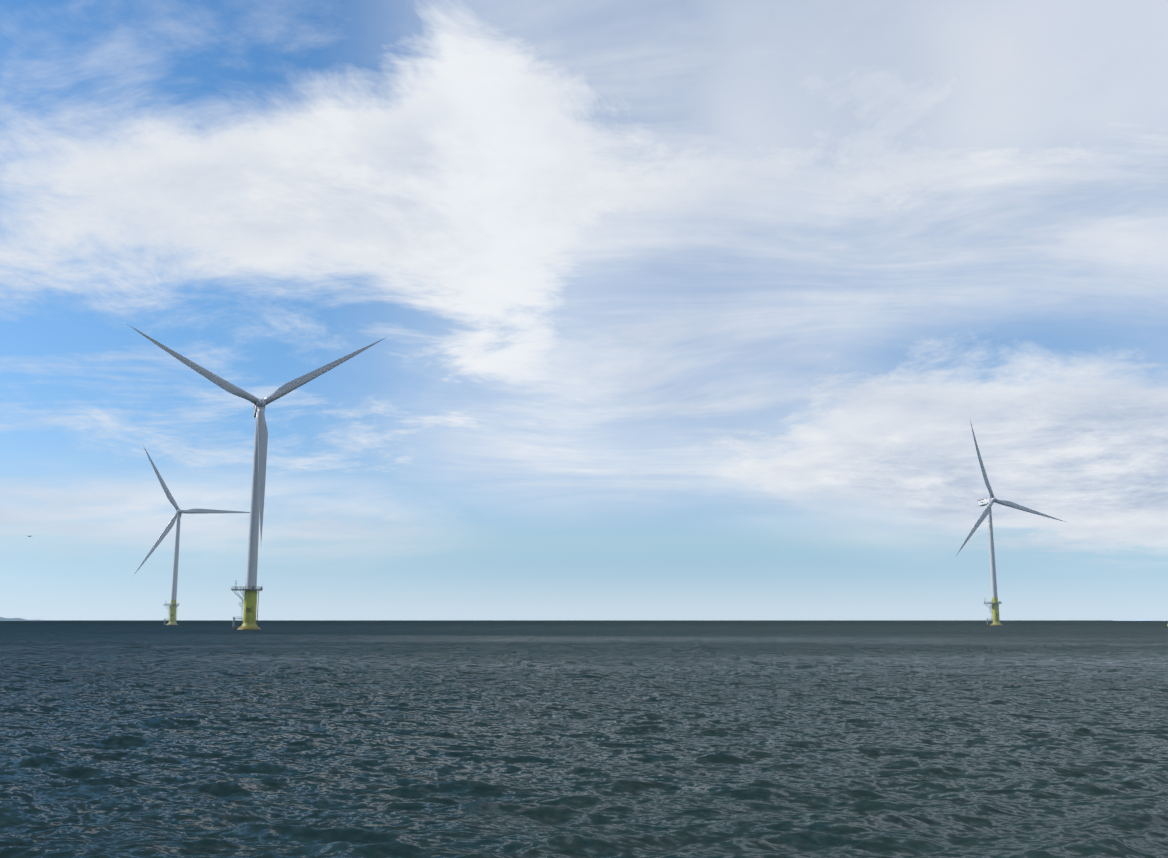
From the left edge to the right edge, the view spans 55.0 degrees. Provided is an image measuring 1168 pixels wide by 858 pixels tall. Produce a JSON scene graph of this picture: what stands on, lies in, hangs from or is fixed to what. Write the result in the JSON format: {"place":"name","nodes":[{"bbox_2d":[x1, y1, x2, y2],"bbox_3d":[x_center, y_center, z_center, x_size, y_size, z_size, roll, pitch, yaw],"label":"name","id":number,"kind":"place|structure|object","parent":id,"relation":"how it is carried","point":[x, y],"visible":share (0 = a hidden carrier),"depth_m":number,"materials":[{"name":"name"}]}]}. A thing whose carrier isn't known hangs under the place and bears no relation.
{"place":"outdoors","nodes":[
{"label":"outdoors","id":0,"kind":"place"},
{"bbox_2d":[0,617,42,620],"bbox_3d":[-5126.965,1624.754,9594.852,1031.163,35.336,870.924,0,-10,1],"label":"island","id":1,"kind":"structure","parent":0,"point":[10,619],"depth_m":9571.27,"materials":[{"name":"grey"}]},
{"bbox_2d":[0,620,1167,857],"bbox_3d":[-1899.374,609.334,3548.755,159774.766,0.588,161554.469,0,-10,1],"label":"sea","id":2,"kind":"structure","parent":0,"point":[602,738],"depth_m":37.48,"materials":[{"name":"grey liquid"}]},
{"bbox_2d":[133,447,249,624],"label":"wind turbine","id":3,"kind":"object","parent":2,"relation":"on","point":[172,619],"visible":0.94,"depth_m":945.62,"materials":[{"name":"metal"}]},
{"bbox_2d":[127,324,386,629],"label":"wind turbine","id":4,"kind":"object","parent":2,"relation":"on","point":[256,509],"visible":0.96,"depth_m":470.68,"materials":[{"name":"metal"}]},
{"bbox_2d":[956,420,1064,625],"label":"wind turbine","id":5,"kind":"object","parent":2,"relation":"on","point":[986,512],"visible":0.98,"depth_m":853.30,"materials":[{"name":"metal"}]},
{"bbox_2d":[0,0,1167,619],"label":"sky","id":6,"kind":"structure","parent":0,"point":[684,309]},
{"bbox_2d":[1114,620,1167,620],"bbox_3d":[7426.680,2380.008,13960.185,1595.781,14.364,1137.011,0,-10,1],"label":"shore","id":7,"kind":"structure","parent":0,"point":[1140,620],"depth_m":14006.92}
]}

